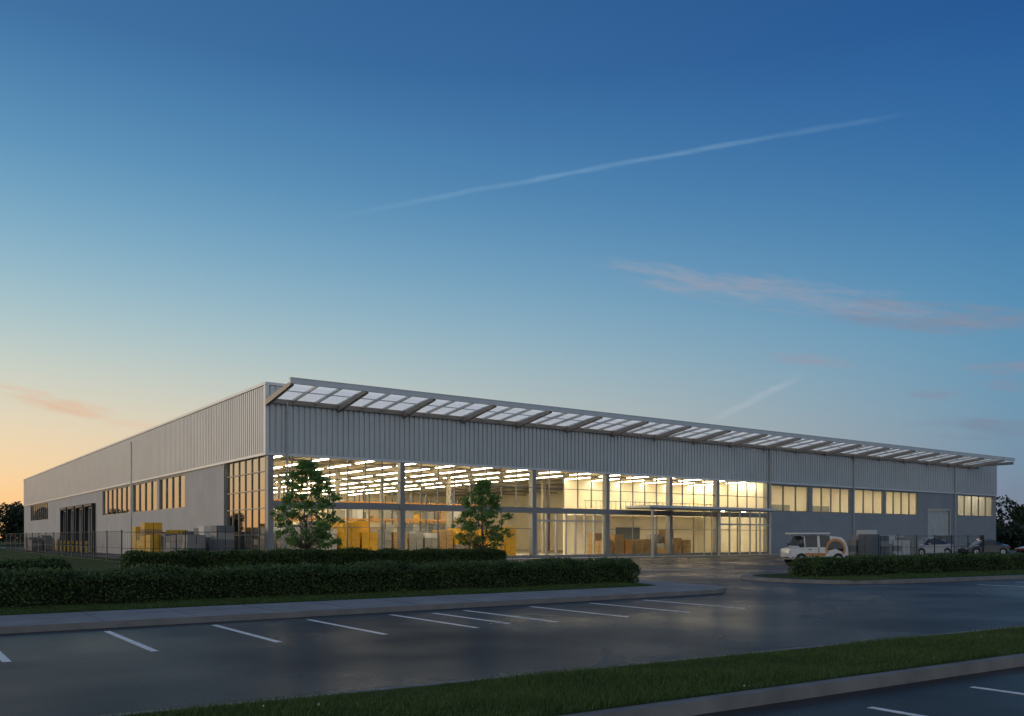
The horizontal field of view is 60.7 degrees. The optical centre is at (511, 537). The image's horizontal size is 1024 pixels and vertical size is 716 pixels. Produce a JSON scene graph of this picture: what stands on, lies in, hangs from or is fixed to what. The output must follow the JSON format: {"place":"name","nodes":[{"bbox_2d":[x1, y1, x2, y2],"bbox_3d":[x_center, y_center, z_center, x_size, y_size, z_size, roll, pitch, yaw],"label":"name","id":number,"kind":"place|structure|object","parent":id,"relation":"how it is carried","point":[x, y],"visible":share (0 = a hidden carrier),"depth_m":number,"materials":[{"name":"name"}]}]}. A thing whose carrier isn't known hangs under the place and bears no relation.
{"place":"outdoors","nodes":[
{"label":"outdoors","id":0,"kind":"place"},
{"bbox_2d":[32,456,264,550],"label":"window glass","id":1,"kind":"object","parent":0,"point":[242,499],"visible":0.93,"depth_m":56.52,"materials":[{"name":"clear glass"}]},
{"bbox_2d":[0,548,652,614],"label":"lawn","id":2,"kind":"structure","parent":0,"point":[89,564],"depth_m":48.96,"materials":[{"name":"green plant"}]},
{"bbox_2d":[0,556,71,570],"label":"hedge","id":3,"kind":"object","parent":2,"relation":"on","point":[60,563],"visible":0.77,"depth_m":34.65,"materials":[{"name":"green plant"}]},
{"bbox_2d":[6,530,121,561],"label":"fence","id":4,"kind":"object","parent":2,"relation":"on","point":[45,544],"visible":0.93,"depth_m":67.14,"materials":[{"name":"metal"}]},
{"bbox_2d":[118,547,271,569],"bbox_3d":[-14.052,0.981,38.935,6.519,1.110,1.564,0,0,-36],"label":"hedge","id":5,"kind":"object","parent":2,"relation":"on","point":[195,558],"visible":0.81,"depth_m":38.45,"materials":[{"name":"green plant"}]},
{"bbox_2d":[269,458,344,549],"bbox_3d":[-10.272,-1.202,43.201,3.861,5.413,4.135,0,0,0],"label":"young maple tree","id":6,"kind":"object","parent":2,"relation":"on","point":[321,527],"visible":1,"depth_m":42.95,"materials":[{"name":"green plant"}]},
{"bbox_2d":[0,555,640,607],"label":"hedge","id":7,"kind":"object","parent":2,"relation":"on","point":[137,583],"visible":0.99,"depth_m":21.68,"materials":[{"name":"green plant"}]},
{"bbox_2d":[264,545,383,565],"bbox_3d":[-9.164,0.951,42.375,6.053,1.175,1.564,0,0,-36],"label":"hedge","id":8,"kind":"object","parent":2,"relation":"on","point":[281,556],"visible":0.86,"depth_m":41.92,"materials":[{"name":"green plant"}]},
{"bbox_2d":[0,581,655,614],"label":"grass","id":9,"kind":"structure","parent":2,"relation":"on","point":[252,600],"depth_m":20.73,"materials":[{"name":"green plant"}]},
{"bbox_2d":[376,546,506,564],"bbox_3d":[-3.725,0.989,46.622,8.084,1.101,1.321,0,0,-36],"label":"hedge","id":10,"kind":"object","parent":2,"relation":"on","point":[421,555],"visible":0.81,"depth_m":46.11,"materials":[{"name":"green plant"}]},
{"bbox_2d":[451,478,515,548],"bbox_3d":[-1.583,-0.952,50.065,3.649,4.906,3.534,0,0,-36],"label":"young maple tree","id":11,"kind":"object","parent":2,"relation":"on","point":[483,485],"visible":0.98,"depth_m":49.81,"materials":[{"name":"green plant"}]},
{"bbox_2d":[0,548,724,633],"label":"pavement","id":12,"kind":"structure","parent":0,"point":[26,623],"depth_m":18.39,"materials":[{"name":"concrete"}]},
{"bbox_2d":[82,586,703,620],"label":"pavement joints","id":13,"kind":"object","parent":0,"point":[396,601],"visible":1,"depth_m":20.39,"materials":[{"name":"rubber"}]},
{"bbox_2d":[0,539,1014,549],"bbox_3d":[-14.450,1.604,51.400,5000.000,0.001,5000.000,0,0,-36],"label":"ground","id":14,"kind":"structure","parent":0,"point":[3,544],"depth_m":191.97,"materials":[{"name":"green plant"}]},
{"bbox_2d":[0,501,23,544],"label":"distant trees","id":15,"kind":"object","parent":14,"relation":"on","point":[12,519],"visible":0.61,"depth_m":170.41,"materials":[{"name":"green plant"}]},
{"bbox_2d":[24,464,222,553],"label":"side wall","id":16,"kind":"structure","parent":14,"relation":"on","point":[203,496],"depth_m":75.25,"materials":[{"name":"concrete"}]},
{"bbox_2d":[60,503,94,551],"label":"loading dock doors","id":17,"kind":"structure","parent":16,"relation":"attached to","point":[84,518],"depth_m":99.69,"materials":[{"name":"metal"}]},
{"bbox_2d":[24,385,995,532],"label":"cladding","id":18,"kind":"structure","parent":14,"relation":"on","point":[230,429],"depth_m":66.10,"materials":[{"name":"metal"}]},
{"bbox_2d":[130,442,131,549],"bbox_3d":[-22.873,-2.065,52.467,0.203,7.330,0.203,0,0,-13],"label":"downpipe","id":19,"kind":"object","parent":18,"relation":"attached to","point":[130,495],"visible":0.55,"depth_m":52.43,"materials":[{"name":"metal"}]},
{"bbox_2d":[23,382,996,506],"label":"trim","id":20,"kind":"structure","parent":18,"relation":"attached to","point":[266,420],"depth_m":63.35,"materials":[{"name":"grey metal"}]},
{"bbox_2d":[285,403,955,550],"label":"downpipes","id":21,"kind":"object","parent":18,"relation":"attached to","point":[287,446],"visible":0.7,"depth_m":78.32,"materials":[{"name":"metal"}]},
{"bbox_2d":[265,377,1014,468],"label":"roof","id":22,"kind":"structure","parent":18,"relation":"attached to","point":[312,393],"depth_m":62.66,"materials":[{"name":"metal"}]},
{"bbox_2d":[97,626,1023,715],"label":"kerb","id":23,"kind":"structure","parent":14,"relation":"on","point":[691,706],"depth_m":8.67,"materials":[{"name":"stone"}]},
{"bbox_2d":[274,456,914,558],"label":"interior","id":24,"kind":"object","parent":14,"relation":"on","point":[521,520],"visible":0.33,"depth_m":82.79,"materials":[{"name":"paint"}]},
{"bbox_2d":[274,487,316,525],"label":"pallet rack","id":25,"kind":"object","parent":24,"relation":"on","point":[279,499],"visible":0.02,"depth_m":68.16,"materials":[{"name":"metal"}]},
{"bbox_2d":[274,521,336,549],"bbox_3d":[-14.148,0.194,58.229,3.716,2.612,3.784,0,0,-36],"label":"box stack","id":26,"kind":"object","parent":24,"relation":"on","point":[279,543],"visible":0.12,"depth_m":56.79,"materials":[{"name":"cardboard"}]},
{"bbox_2d":[328,521,377,551],"bbox_3d":[-11.226,0.188,59.855,2.514,2.624,3.869,0,0,-36],"label":"yellow box stack","id":27,"kind":"object","parent":24,"relation":"on","point":[358,537],"visible":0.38,"depth_m":58.34,"materials":[{"name":"cardboard"}]},
{"bbox_2d":[274,493,457,530],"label":"pallet rack","id":28,"kind":"object","parent":24,"relation":"on","point":[350,514],"visible":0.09,"depth_m":82.56,"materials":[{"name":"metal"}]},
{"bbox_2d":[333,489,478,532],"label":"pallet rack","id":29,"kind":"object","parent":24,"relation":"on","point":[358,514],"visible":0.35,"depth_m":74.34,"materials":[{"name":"metal"}]},
{"bbox_2d":[369,528,479,552],"bbox_3d":[-6.543,0.414,64.794,8.864,2.172,2.502,0,0,-36],"label":"box stack","id":30,"kind":"object","parent":24,"relation":"on","point":[415,540],"visible":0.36,"depth_m":63.56,"materials":[{"name":"beige cardboard"}]},
{"bbox_2d":[469,527,515,555],"bbox_3d":[-1.451,0.376,65.255,2.135,2.248,3.279,0,0,-36],"label":"box stack","id":31,"kind":"object","parent":24,"relation":"on","point":[509,547],"visible":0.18,"depth_m":64.31,"materials":[{"name":"cardboard"}]},
{"bbox_2d":[223,455,768,557],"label":"columns","id":32,"kind":"structure","parent":24,"relation":"on","point":[269,499],"depth_m":62.97,"materials":[{"name":"metal"}]},
{"bbox_2d":[274,456,745,494],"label":"ceiling lamps","id":33,"kind":"object","parent":24,"relation":"attached to","point":[320,459],"visible":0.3,"depth_m":73.65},
{"bbox_2d":[587,533,650,553],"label":"box stack","id":34,"kind":"object","parent":24,"relation":"on","point":[619,544],"visible":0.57,"depth_m":69.88,"materials":[{"name":"beige cardboard"}]},
{"bbox_2d":[646,534,690,552],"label":"box stack","id":35,"kind":"object","parent":24,"relation":"on","point":[680,545],"visible":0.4,"depth_m":73.69,"materials":[{"name":"brown cardboard"}]},
{"bbox_2d":[771,484,995,553],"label":"front wall","id":36,"kind":"structure","parent":14,"relation":"on","point":[834,524],"depth_m":89.32,"materials":[{"name":"grey metal"}]},
{"bbox_2d":[928,509,950,537],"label":"roller door","id":37,"kind":"structure","parent":36,"relation":"attached to","point":[937,523],"depth_m":95.83,"materials":[{"name":"grey metal"}]},
{"bbox_2d":[996,519,1023,548],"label":"distant trees","id":38,"kind":"object","parent":14,"relation":"on","point":[1012,537],"visible":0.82,"depth_m":116.14,"materials":[{"name":"green plant"}]},
{"bbox_2d":[996,495,1023,532],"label":"distant trees","id":39,"kind":"object","parent":14,"relation":"on","point":[1016,514],"visible":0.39,"depth_m":139.80,"materials":[{"name":"green plant"}]},
{"bbox_2d":[31,457,992,557],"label":"window frames","id":40,"kind":"structure","parent":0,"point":[417,507],"depth_m":65.45,"materials":[{"name":"grey metal"}]},
{"bbox_2d":[0,547,1023,715],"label":"parking lot","id":41,"kind":"structure","parent":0,"point":[89,672],"depth_m":13.12,"materials":[{"name":"grey asphalt"}]},
{"bbox_2d":[25,535,52,549],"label":"grey crate stack","id":42,"kind":"object","parent":41,"relation":"on","point":[41,542],"visible":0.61,"depth_m":107.34,"materials":[{"name":"plastic"}]},
{"bbox_2d":[132,522,187,554],"bbox_3d":[-23.769,0.318,58.867,2.444,2.564,4.926,0,0,-36],"label":"yellow box stack","id":43,"kind":"object","parent":41,"relation":"on","point":[137,533],"visible":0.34,"depth_m":57.51,"materials":[{"name":"yellow cardboard"}]},
{"bbox_2d":[161,533,205,553],"bbox_3d":[-20.529,0.681,54.428,1.124,1.838,5.983,0,0,-36],"label":"grey crate stack","id":44,"kind":"object","parent":41,"relation":"on","point":[172,540],"visible":0.43,"depth_m":52.98,"materials":[{"name":"plastic"}]},
{"bbox_2d":[121,531,249,554],"bbox_3d":[-18.915,0.610,50.578,7.786,1.980,0.070,0,0,5],"label":"fence","id":45,"kind":"object","parent":41,"relation":"on","point":[153,548],"visible":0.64,"depth_m":50.58,"materials":[{"name":"metal"}]},
{"bbox_2d":[183,525,233,551],"bbox_3d":[-19.522,0.402,55.429,1.124,2.196,8.433,0,0,-36],"label":"grey crate stack","id":46,"kind":"object","parent":41,"relation":"on","point":[225,533],"visible":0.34,"depth_m":52.22,"materials":[{"name":"plastic"}]},
{"bbox_2d":[0,568,1023,715],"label":"parking lines","id":47,"kind":"object","parent":41,"relation":"on","point":[3,658],"visible":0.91,"depth_m":15.06,"materials":[{"name":"paint"}]},
{"bbox_2d":[778,533,847,563],"bbox_3d":[18.061,0.679,52.333,3.780,1.891,1.900,0,0,-9],"label":"electric utility van","id":48,"kind":"object","parent":41,"relation":"on","point":[814,545],"visible":0.8,"depth_m":51.64,"materials":[{"name":"white paint"}]},
{"bbox_2d":[845,534,888,556],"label":"grey crate stack","id":49,"kind":"object","parent":41,"relation":"on","point":[861,544],"visible":0.67,"depth_m":66.83,"materials":[{"name":"plastic"}]},
{"bbox_2d":[856,530,907,555],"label":"white crate stack","id":50,"kind":"object","parent":41,"relation":"on","point":[902,544],"visible":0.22,"depth_m":70.34,"materials":[{"name":"white plastic"}]},
{"bbox_2d":[878,535,983,555],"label":"fence","id":51,"kind":"object","parent":41,"relation":"on","point":[914,544],"visible":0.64,"depth_m":66.97,"materials":[{"name":"metal"}]},
{"bbox_2d":[922,538,952,555],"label":"parked car","id":52,"kind":"object","parent":41,"relation":"on","point":[927,545],"visible":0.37,"depth_m":72.80,"materials":[{"name":"silver metal"}]},
{"bbox_2d":[925,535,952,554],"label":"grey crate stack","id":53,"kind":"object","parent":41,"relation":"on","point":[947,538],"visible":0.08,"depth_m":78.60,"materials":[{"name":"plastic"}]},
{"bbox_2d":[957,539,1010,553],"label":"parked car","id":54,"kind":"object","parent":41,"relation":"on","point":[992,546],"visible":0.69,"depth_m":75.14,"materials":[{"name":"paint"}]},
{"bbox_2d":[1015,546,1023,552],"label":"sports car","id":55,"kind":"object","parent":41,"relation":"on","point":[1020,548],"visible":0.85,"depth_m":83.02,"materials":[{"name":"red paint"}]},
{"bbox_2d":[0,0,1023,537],"label":"sky","id":56,"kind":"structure","parent":0,"point":[806,217],"materials":[{"name":"blue"}]},
{"bbox_2d":[96,625,1023,715],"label":"grass verge","id":57,"kind":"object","parent":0,"point":[564,713],"depth_m":8.46,"materials":[{"name":"green plant"}]},
{"bbox_2d":[507,554,779,560],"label":"building pavement","id":58,"kind":"structure","parent":0,"point":[624,557],"depth_m":67.90,"materials":[{"name":"concrete"}]},
{"bbox_2d":[626,505,775,556],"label":"entrance porch","id":59,"kind":"object","parent":58,"relation":"on","point":[652,508],"visible":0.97,"depth_m":71.68,"materials":[{"name":"grey metal"}]},
{"bbox_2d":[741,573,1023,583],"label":"pavement","id":60,"kind":"structure","parent":0,"point":[879,581],"depth_m":30.88,"materials":[{"name":"grey concrete"}]},
{"bbox_2d":[752,570,1023,579],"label":"lawn","id":61,"kind":"structure","parent":0,"point":[784,575],"depth_m":32.77,"materials":[{"name":"green plant"}]},
{"bbox_2d":[786,551,1023,576],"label":"hedge","id":62,"kind":"object","parent":61,"relation":"on","point":[822,566],"visible":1,"depth_m":35.10,"materials":[{"name":"green plant"}]},
{"bbox_2d":[805,569,1023,580],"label":"grass","id":63,"kind":"structure","parent":0,"point":[923,575],"depth_m":33.14,"materials":[{"name":"green plant"}]}
]}

